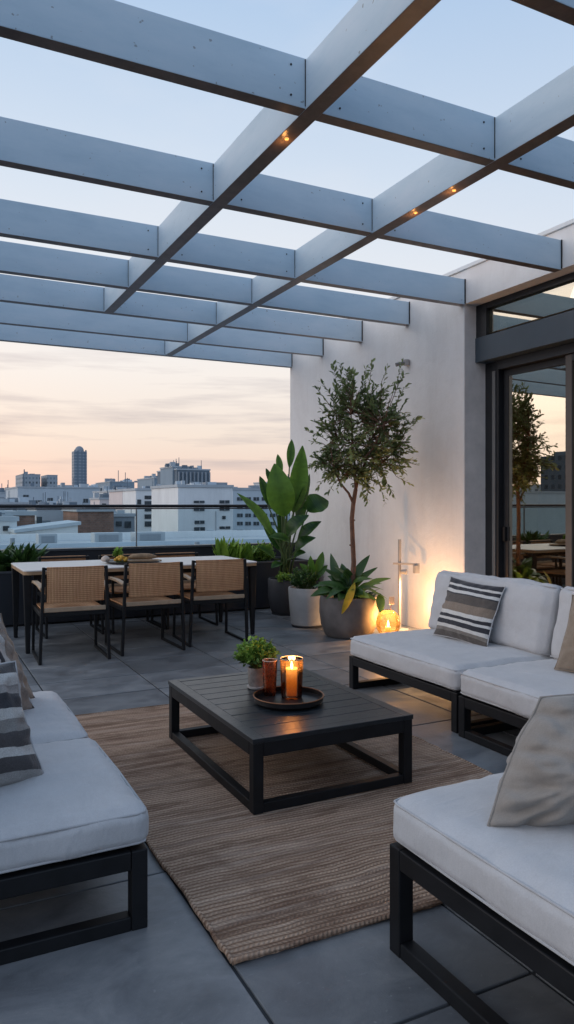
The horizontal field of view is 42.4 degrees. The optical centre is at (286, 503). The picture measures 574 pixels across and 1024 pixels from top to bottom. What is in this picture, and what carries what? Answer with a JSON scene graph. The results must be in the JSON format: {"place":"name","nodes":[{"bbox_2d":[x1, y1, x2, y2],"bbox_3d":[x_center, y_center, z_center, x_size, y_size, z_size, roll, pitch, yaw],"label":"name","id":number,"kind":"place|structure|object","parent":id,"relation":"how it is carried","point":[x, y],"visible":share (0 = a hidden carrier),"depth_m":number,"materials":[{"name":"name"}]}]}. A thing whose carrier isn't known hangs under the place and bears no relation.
{"place":"outdoors","nodes":[
{"label":"outdoors","id":0,"kind":"place"},
{"bbox_2d":[0,483,9,497],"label":"city building","id":1,"kind":"structure","parent":0,"point":[2,492],"depth_m":234.91,"materials":[{"name":"stone"}]},
{"bbox_2d":[0,512,18,534],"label":"city building","id":2,"kind":"structure","parent":0,"point":[8,520],"depth_m":56.45,"materials":[{"name":"concrete"}]},
{"bbox_2d":[0,497,28,504],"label":"city building","id":3,"kind":"structure","parent":0,"point":[15,501],"depth_m":123.43,"materials":[{"name":"concrete"}]},
{"bbox_2d":[0,510,41,525],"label":"city building","id":4,"kind":"structure","parent":0,"point":[26,517],"depth_m":62.74,"materials":[{"name":"brick"}]},
{"bbox_2d":[36,517,41,522],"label":"window","id":5,"kind":"structure","parent":4,"relation":"in","point":[38,519],"depth_m":63.12,"materials":[{"name":"grey glass"}]},
{"bbox_2d":[16,469,40,486],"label":"city building","id":6,"kind":"structure","parent":0,"point":[32,478],"depth_m":535.40,"materials":[{"name":"stone"}]},
{"bbox_2d":[29,492,47,504],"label":"city building","id":7,"kind":"structure","parent":0,"point":[32,502],"depth_m":108.89,"materials":[{"name":"concrete"}]},
{"bbox_2d":[41,475,57,486],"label":"city building","id":8,"kind":"structure","parent":0,"point":[49,480],"depth_m":541.70,"materials":[{"name":"grey concrete"}]},
{"bbox_2d":[27,498,76,523],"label":"city building","id":9,"kind":"structure","parent":0,"point":[51,515],"depth_m":81.21,"materials":[{"name":"stone"}]},
{"bbox_2d":[5,473,99,504],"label":"city building","id":10,"kind":"structure","parent":0,"point":[81,494],"depth_m":184.66,"materials":[{"name":"stone"}]},
{"bbox_2d":[57,491,76,504],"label":"city building","id":11,"kind":"structure","parent":0,"point":[63,499],"depth_m":117.47,"materials":[{"name":"concrete"}]},
{"bbox_2d":[61,502,115,532],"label":"city building","id":12,"kind":"structure","parent":0,"point":[96,520],"depth_m":73.42,"materials":[{"name":"brick"}]},
{"bbox_2d":[89,486,108,504],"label":"city building","id":13,"kind":"structure","parent":0,"point":[100,499],"depth_m":135.26,"materials":[{"name":"stone"}]},
{"bbox_2d":[92,485,117,497],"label":"city building","id":14,"kind":"structure","parent":0,"point":[103,489],"depth_m":154.33,"materials":[{"name":"concrete"}]},
{"bbox_2d":[114,509,135,531],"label":"city building","id":15,"kind":"structure","parent":0,"point":[124,521],"depth_m":80.66,"materials":[{"name":"concrete"}]},
{"bbox_2d":[116,521,121,525],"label":"window","id":16,"kind":"structure","parent":15,"relation":"in","point":[118,523],"depth_m":80.27,"materials":[{"name":"black glass"}]},
{"bbox_2d":[125,521,130,527],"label":"window","id":17,"kind":"structure","parent":15,"relation":"in","point":[127,523],"depth_m":80.72,"materials":[{"name":"black glass"}]},
{"bbox_2d":[122,484,160,531],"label":"city building","id":18,"kind":"structure","parent":0,"point":[138,496],"depth_m":112.38,"materials":[{"name":"stone"}]},
{"bbox_2d":[145,514,151,518],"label":"window","id":19,"kind":"structure","parent":18,"relation":"in","point":[147,516],"depth_m":112.43,"materials":[{"name":"black glass"}]},
{"bbox_2d":[145,521,151,526],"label":"window","id":20,"kind":"structure","parent":18,"relation":"in","point":[147,523],"depth_m":112.43,"materials":[{"name":"black glass"}]},
{"bbox_2d":[137,474,156,487],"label":"city building","id":21,"kind":"structure","parent":0,"point":[148,480],"depth_m":243.83,"materials":[{"name":"stone"}]},
{"bbox_2d":[150,473,233,531],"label":"city building","id":22,"kind":"structure","parent":0,"point":[177,492],"depth_m":93.79,"materials":[{"name":"stone"}]},
{"bbox_2d":[194,527,204,530],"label":"window","id":23,"kind":"structure","parent":22,"relation":"in","point":[195,528],"depth_m":92.83,"materials":[{"name":"black glass"}]},
{"bbox_2d":[195,520,204,523],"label":"window","id":24,"kind":"structure","parent":22,"relation":"in","point":[203,521],"depth_m":92.94,"materials":[{"name":"black glass"}]},
{"bbox_2d":[219,500,229,502],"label":"window","id":25,"kind":"structure","parent":22,"relation":"in","point":[220,501],"depth_m":94.36,"materials":[{"name":"black glass"}]},
{"bbox_2d":[219,526,229,528],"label":"window","id":26,"kind":"structure","parent":22,"relation":"in","point":[220,527],"depth_m":94.40,"materials":[{"name":"black glass"}]},
{"bbox_2d":[232,485,276,529],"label":"city building","id":27,"kind":"structure","parent":0,"point":[244,519],"depth_m":163.67,"materials":[{"name":"stone"}]},
{"bbox_2d":[253,477,289,519],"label":"city building","id":28,"kind":"structure","parent":0,"point":[255,483],"depth_m":217.55,"materials":[{"name":"concrete"}]},
{"bbox_2d":[0,607,573,1023],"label":"terrace floor","id":29,"kind":"structure","parent":0,"point":[168,964],"depth_m":2.25,"materials":[{"name":"grey tile"}]},
{"bbox_2d":[24,691,88,743],"bbox_3d":[-1.445,0.928,3.274,0.984,0.843,0.865,0,0,-27],"label":"sofa module","id":30,"kind":"object","parent":29,"relation":"on","point":[50,716],"visible":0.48,"depth_m":3.26,"materials":[{"name":"grey fabric"}]},
{"bbox_2d":[0,619,33,711],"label":"throw pillow","id":31,"kind":"object","parent":30,"relation":"on","point":[6,651],"visible":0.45,"depth_m":3.37,"materials":[{"name":"grey fabric"}]},
{"bbox_2d":[0,613,34,698],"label":"throw pillow","id":32,"kind":"object","parent":30,"relation":"on","point":[25,682],"visible":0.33,"depth_m":3.58,"materials":[{"name":"beige fabric"}]},
{"bbox_2d":[35,555,103,638],"bbox_3d":[-2.298,0.962,7.800,0.602,0.777,0.689,0,0,-27],"label":"dining chair","id":33,"kind":"object","parent":29,"relation":"on","point":[61,558],"visible":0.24,"depth_m":7.92,"materials":[{"name":"black metal"}]},
{"bbox_2d":[31,565,110,665],"bbox_3d":[-1.914,0.942,6.538,0.602,0.818,0.689,0,0,-25],"label":"dining chair","id":34,"kind":"object","parent":29,"relation":"on","point":[77,590],"visible":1,"depth_m":6.27,"materials":[{"name":"beige wicker"}]},
{"bbox_2d":[0,738,148,965],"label":"sofa module","id":35,"kind":"object","parent":29,"relation":"on","point":[76,812],"visible":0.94,"depth_m":2.31,"materials":[{"name":"white fabric"}]},
{"bbox_2d":[0,660,43,786],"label":"throw pillow","id":36,"kind":"object","parent":35,"relation":"on","point":[19,760],"visible":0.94,"depth_m":2.53,"materials":[{"name":"grey fabric"}]},
{"bbox_2d":[97,554,165,633],"bbox_3d":[-1.714,0.962,8.084,0.602,0.777,0.689,0,0,-29],"label":"dining chair","id":37,"kind":"object","parent":29,"relation":"on","point":[115,590],"visible":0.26,"depth_m":8.06,"materials":[{"name":"black metal"}]},
{"bbox_2d":[11,556,256,653],"bbox_3d":[-1.544,0.975,7.548,2.300,0.750,1.010,0,0,-27],"label":"dining table","id":38,"kind":"object","parent":29,"relation":"on","point":[27,570],"visible":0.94,"depth_m":7.39,"materials":[{"name":"grey metal"}]},
{"bbox_2d":[105,559,159,564],"bbox_3d":[-1.555,0.587,7.459,0.540,0.024,0.540,0,0,-27],"label":"oval tray","id":39,"kind":"object","parent":38,"relation":"on","point":[112,561],"visible":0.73,"depth_m":7.25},
{"bbox_2d":[101,555,109,561],"bbox_3d":[-1.823,0.555,7.436,0.096,0.066,0.095,0,0,-27],"label":"pale shell","id":40,"kind":"object","parent":39,"relation":"on","point":[105,558],"visible":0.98,"depth_m":7.41,"materials":[{"name":"white"}]},
{"bbox_2d":[111,547,123,557],"bbox_3d":[-1.716,0.520,7.534,0.120,0.164,0.131,0,0,6],"label":"succulent","id":41,"kind":"object","parent":39,"relation":"on","point":[117,551],"visible":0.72,"depth_m":7.52,"materials":[{"name":"green plant"}]},
{"bbox_2d":[114,555,127,562],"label":"yellow flowers","id":42,"kind":"object","parent":39,"relation":"on","point":[119,558],"visible":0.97,"depth_m":7.35,"materials":[{"name":"yellow plant"}]},
{"bbox_2d":[127,553,161,561],"bbox_3d":[-1.465,0.548,7.537,0.350,0.084,0.140,0,0,-27],"label":"bread board","id":43,"kind":"object","parent":39,"relation":"on","point":[144,557],"visible":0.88,"depth_m":7.51,"materials":[{"name":"brown wood"}]},
{"bbox_2d":[104,562,185,655],"bbox_3d":[-1.329,0.942,6.912,0.602,0.818,0.689,0,0,-28],"label":"dining chair","id":44,"kind":"object","parent":29,"relation":"on","point":[152,585],"visible":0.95,"depth_m":6.64,"materials":[{"name":"beige wicker"}]},
{"bbox_2d":[1,542,294,559],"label":"parapet wall","id":45,"kind":"structure","parent":29,"relation":"on","point":[93,553],"depth_m":9.59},
{"bbox_2d":[0,504,271,548],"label":"glass balustrade","id":46,"kind":"object","parent":45,"relation":"on","point":[69,507],"visible":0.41,"depth_m":9.58,"materials":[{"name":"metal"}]},
{"bbox_2d":[0,556,318,625],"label":"planter box","id":47,"kind":"object","parent":29,"relation":"on","point":[265,571],"visible":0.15,"depth_m":8.72,"materials":[{"name":"metal"}]},
{"bbox_2d":[0,541,22,571],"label":"spiky shrub","id":48,"kind":"object","parent":47,"relation":"in","point":[6,559],"visible":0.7,"depth_m":8.22,"materials":[{"name":"green plant"}]},
{"bbox_2d":[0,542,48,570],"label":"spiky shrub","id":49,"kind":"object","parent":47,"relation":"in","point":[29,554],"visible":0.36,"depth_m":8.28,"materials":[{"name":"green plant"}]},
{"bbox_2d":[212,536,236,556],"bbox_3d":[-0.809,0.606,9.477,0.254,0.389,0.307,0,0,26],"label":"leafy green","id":50,"kind":"object","parent":47,"relation":"in","point":[221,547],"visible":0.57,"depth_m":9.42,"materials":[{"name":"green plant"}]},
{"bbox_2d":[228,537,243,558],"bbox_3d":[-0.697,0.621,9.539,0.298,0.358,0.231,0,0,4],"label":"leafy green","id":51,"kind":"object","parent":47,"relation":"in","point":[236,551],"visible":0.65,"depth_m":9.48,"materials":[{"name":"green plant"}]},
{"bbox_2d":[239,542,256,560],"bbox_3d":[-0.512,0.645,9.609,0.253,0.311,0.289,0,0,26],"label":"leafy green","id":52,"kind":"object","parent":47,"relation":"in","point":[247,552],"visible":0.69,"depth_m":9.55,"materials":[{"name":"green plant"}]},
{"bbox_2d":[252,540,275,561],"bbox_3d":[-0.325,0.644,9.735,0.424,0.335,0.393,0,0,-27],"label":"round shrub","id":53,"kind":"object","parent":47,"relation":"in","point":[260,554],"visible":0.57,"depth_m":9.66,"materials":[{"name":"green plant"}]},
{"bbox_2d":[151,552,217,629],"bbox_3d":[-1.168,0.962,8.348,0.602,0.777,0.689,0,0,-26],"label":"dining chair","id":54,"kind":"object","parent":29,"relation":"on","point":[187,585],"visible":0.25,"depth_m":8.52,"materials":[{"name":"black metal"}]},
{"bbox_2d":[172,559,248,646],"bbox_3d":[-0.759,0.942,7.311,0.602,0.818,0.689,0,0,-24],"label":"dining chair","id":55,"kind":"object","parent":29,"relation":"on","point":[217,579],"visible":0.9,"depth_m":7.03,"materials":[{"name":"beige wicker"}]},
{"bbox_2d":[268,577,294,615],"bbox_3d":[-0.013,1.132,9.043,0.444,0.436,0.444,0,0,-27],"label":"plant pot","id":56,"kind":"object","parent":29,"relation":"on","point":[278,595],"visible":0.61,"depth_m":8.86,"materials":[{"name":"ceramic"}]},
{"bbox_2d":[237,439,328,578],"bbox_3d":[-0.037,0.080,9.007,1.099,1.751,0.555,0,0,2],"label":"broad leaf plant","id":57,"kind":"object","parent":56,"relation":"in","point":[283,495],"visible":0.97,"depth_m":9.02,"materials":[{"name":"green plant"}]},
{"bbox_2d":[276,571,293,581],"bbox_3d":[-0.007,0.888,8.907,0.277,0.149,0.289,0,0,6],"label":"ground cover plant","id":58,"kind":"object","parent":56,"relation":"in","point":[281,576],"visible":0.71,"depth_m":8.84,"materials":[{"name":"green plant"}]},
{"bbox_2d":[75,703,492,964],"bbox_3d":[-0.001,1.336,3.761,1.750,0.022,2.777,0,0,-26],"label":"rug","id":59,"kind":"object","parent":29,"relation":"on","point":[250,885],"visible":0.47,"depth_m":3.02,"materials":[{"name":"fabric"}]},
{"bbox_2d":[168,666,412,814],"bbox_3d":[-0.036,1.169,3.870,0.838,0.325,1.183,0,0,-27],"label":"coffee table","id":60,"kind":"object","parent":59,"relation":"on","point":[231,710],"visible":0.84,"depth_m":3.52,"materials":[{"name":"black wood"}]},
{"bbox_2d":[247,666,265,689],"bbox_3d":[-0.166,0.950,4.045,0.104,0.112,0.104,0,0,-27],"label":"pot","id":61,"kind":"object","parent":60,"relation":"on","point":[255,679],"visible":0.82,"depth_m":4.00,"materials":[{"name":"white ceramic"}]},
{"bbox_2d":[232,635,280,668],"bbox_3d":[-0.165,0.816,4.043,0.275,0.196,0.268,0,0,-27],"label":"potted herb","id":62,"kind":"object","parent":61,"relation":"in","point":[253,653],"visible":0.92,"depth_m":4.00,"materials":[{"name":"green plant"}]},
{"bbox_2d":[253,686,323,710],"bbox_3d":[0.008,0.986,3.751,0.361,0.039,0.361,0,0,-27],"label":"round tray","id":63,"kind":"object","parent":60,"relation":"on","point":[310,698],"visible":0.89,"depth_m":3.75,"materials":[{"name":"paint"}]},
{"bbox_2d":[262,658,276,695],"bbox_3d":[-0.090,0.906,3.860,0.081,0.183,0.081,0,0,-27],"label":"tumbler","id":64,"kind":"object","parent":63,"relation":"on","point":[275,678],"visible":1,"depth_m":3.85,"materials":[{"name":"brown glass"}]},
{"bbox_2d":[280,655,302,699],"bbox_3d":[0.024,0.896,3.813,0.121,0.203,0.121,0,0,-27],"label":"candle glass","id":65,"kind":"object","parent":63,"relation":"on","point":[299,676],"visible":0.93,"depth_m":3.78,"materials":[{"name":"clear glass"}]},
{"bbox_2d":[286,661,296,695],"bbox_3d":[0.024,0.897,3.813,0.068,0.176,0.068,0,0,-27],"label":"pillar candle","id":66,"kind":"object","parent":65,"relation":"in","point":[291,679],"visible":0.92,"depth_m":3.78,"materials":[{"name":"orange wax"}]},
{"bbox_2d":[0,0,573,367],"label":"pergola","id":67,"kind":"object","parent":29,"relation":"on","point":[325,81],"visible":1,"depth_m":5.04,"materials":[{"name":"grey"}]},
{"bbox_2d":[288,586,321,628],"bbox_3d":[0.228,1.135,8.145,0.430,0.430,0.430,0,0,-27],"label":"plant pot","id":68,"kind":"object","parent":29,"relation":"on","point":[304,609],"visible":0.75,"depth_m":7.97,"materials":[{"name":"grey concrete"}]},
{"bbox_2d":[288,565,318,588],"bbox_3d":[0.189,0.816,8.097,0.338,0.311,0.361,0,0,-27],"label":"clipped herb","id":69,"kind":"object","parent":68,"relation":"in","point":[306,580],"visible":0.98,"depth_m":8.04,"materials":[{"name":"green plant"}]},
{"bbox_2d":[299,552,327,588],"bbox_3d":[0.291,0.783,8.121,0.307,0.499,0.121,0,0,6],"label":"leafy shoot","id":70,"kind":"object","parent":68,"relation":"in","point":[318,566],"visible":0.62,"depth_m":8.12,"materials":[{"name":"green plant"}]},
{"bbox_2d":[319,594,378,638],"bbox_3d":[0.632,1.144,7.565,0.604,0.404,0.604,0,0,-27],"label":"plant pot","id":71,"kind":"object","parent":29,"relation":"on","point":[357,617],"visible":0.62,"depth_m":7.32,"materials":[{"name":"grey concrete"}]},
{"bbox_2d":[310,553,390,613],"bbox_3d":[0.620,0.806,7.495,0.808,0.579,0.670,0,0,-27],"label":"strap leaf plant","id":72,"kind":"object","parent":71,"relation":"in","point":[339,586],"visible":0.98,"depth_m":7.46,"materials":[{"name":"green plant"}]},
{"bbox_2d":[304,358,424,583],"bbox_3d":[0.737,-0.251,7.554,1.198,2.542,0.904,0,0,-27],"label":"olive tree","id":73,"kind":"object","parent":71,"relation":"in","point":[375,451],"visible":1,"depth_m":7.50,"materials":[{"name":"green plant"}]},
{"bbox_2d":[376,596,400,632],"bbox_3d":[1.008,1.140,7.373,0.244,0.420,0.244,0,0,-27],"label":"candle lantern","id":74,"kind":"object","parent":29,"relation":"on","point":[394,613],"visible":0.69,"depth_m":7.42,"materials":[{"name":"glass"}]},
{"bbox_2d":[391,539,419,630],"bbox_3d":[1.232,0.866,7.855,0.234,0.967,0.282,0,0,-27],"label":"floor lamp","id":75,"kind":"object","parent":29,"relation":"on","point":[416,568],"visible":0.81,"depth_m":7.87,"materials":[{"name":"beige metal"}]},
{"bbox_2d":[349,570,562,732],"bbox_3d":[1.157,0.929,5.091,1.015,0.843,1.226,0,0,-27],"label":"sofa module","id":76,"kind":"object","parent":29,"relation":"on","point":[522,630],"visible":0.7,"depth_m":4.83,"materials":[{"name":"white fabric"}]},
{"bbox_2d":[433,576,505,646],"bbox_3d":[1.263,0.753,5.159,0.198,0.447,0.506,25,-10,-32],"label":"throw pillow","id":77,"kind":"object","parent":76,"relation":"on","point":[469,611],"visible":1,"depth_m":5.06,"materials":[{"name":"fabric"}]},
{"bbox_2d":[390,772,573,1023],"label":"sofa module","id":78,"kind":"object","parent":29,"relation":"on","point":[510,889],"visible":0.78,"depth_m":1.94,"materials":[{"name":"white fabric"}]},
{"bbox_2d":[487,694,573,826],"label":"throw pillow","id":79,"kind":"object","parent":78,"relation":"on","point":[535,785],"visible":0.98,"depth_m":2.00,"materials":[{"name":"beige fabric"}]},
{"bbox_2d":[459,586,573,756],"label":"sofa module","id":80,"kind":"object","parent":29,"relation":"on","point":[507,696],"visible":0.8,"depth_m":4.11,"materials":[{"name":"white fabric"}]},
{"bbox_2d":[554,594,573,671],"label":"throw pillow","id":81,"kind":"object","parent":80,"relation":"on","point":[565,661],"visible":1,"depth_m":4.16,"materials":[{"name":"beige fabric"}]},
{"bbox_2d":[0,0,573,487],"label":"sky","id":82,"kind":"structure","parent":0,"point":[135,415],"materials":[{"name":"blue"}]},
{"label":"city ground","id":83,"kind":"structure","parent":0,"visible":0},
{"bbox_2d":[8,520,80,533],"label":"white roof","id":84,"kind":"structure","parent":83,"relation":"on","point":[65,526],"depth_m":54.30,"materials":[{"name":"white concrete"}]},
{"bbox_2d":[72,446,86,486],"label":"tower","id":85,"kind":"structure","parent":83,"relation":"on","point":[79,464],"depth_m":864.04,"materials":[{"name":"grey concrete"}]},
{"bbox_2d":[95,470,134,487],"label":"city building","id":86,"kind":"structure","parent":83,"relation":"on","point":[110,482],"depth_m":303.16,"materials":[{"name":"stone"}]},
{"bbox_2d":[108,478,129,510],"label":"city building","id":87,"kind":"structure","parent":83,"relation":"on","point":[116,496],"depth_m":122.04,"materials":[{"name":"concrete"}]},
{"bbox_2d":[0,530,276,549],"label":"flat roof","id":88,"kind":"structure","parent":83,"relation":"on","point":[96,539],"depth_m":43.41,"materials":[{"name":"white concrete"}]},
{"bbox_2d":[160,460,181,484],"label":"city building","id":89,"kind":"structure","parent":83,"relation":"on","point":[167,474],"depth_m":181.35,"materials":[{"name":"stone"}]},
{"bbox_2d":[157,460,210,483],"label":"city building","id":90,"kind":"structure","parent":83,"relation":"on","point":[185,473],"depth_m":179.08,"materials":[{"name":"stone"}]},
{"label":"terrace building base","id":91,"kind":"structure","parent":0,"visible":0},
{"bbox_2d":[0,620,573,1023],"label":"floor joints","id":92,"kind":"object","parent":91,"relation":"on","point":[259,1005],"depth_m":2.15,"materials":[{"name":"tile"}]},
{"bbox_2d":[290,218,573,628],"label":"house","id":93,"kind":"structure","parent":91,"relation":"on","point":[489,392],"depth_m":7.41,"materials":[{"name":"white paint"}]},
{"bbox_2d":[395,359,409,366],"bbox_3d":[1.268,-1.540,8.129,0.165,0.081,0.069,0,0,-18],"label":"wall light","id":94,"kind":"object","parent":93,"relation":"attached to","point":[406,362],"visible":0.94,"depth_m":8.11,"materials":[{"name":"grey metal"}]},
{"bbox_2d":[476,272,573,337],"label":"transom window","id":95,"kind":"structure","parent":93,"relation":"in","point":[555,296],"depth_m":6.83,"materials":[{"name":"clear glass"}]},
{"bbox_2d":[503,357,564,587],"bbox_3d":[2.349,0.003,6.907,0.075,2.630,0.910,0,0,-27],"label":"sliding door","id":96,"kind":"structure","parent":93,"relation":"in","point":[533,394],"depth_m":6.97,"materials":[{"name":"brown metal"}]},
{"bbox_2d":[565,353,573,586],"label":"sliding door","id":97,"kind":"structure","parent":93,"relation":"in","point":[569,359],"depth_m":6.50,"materials":[{"name":"brown metal"}]}
]}

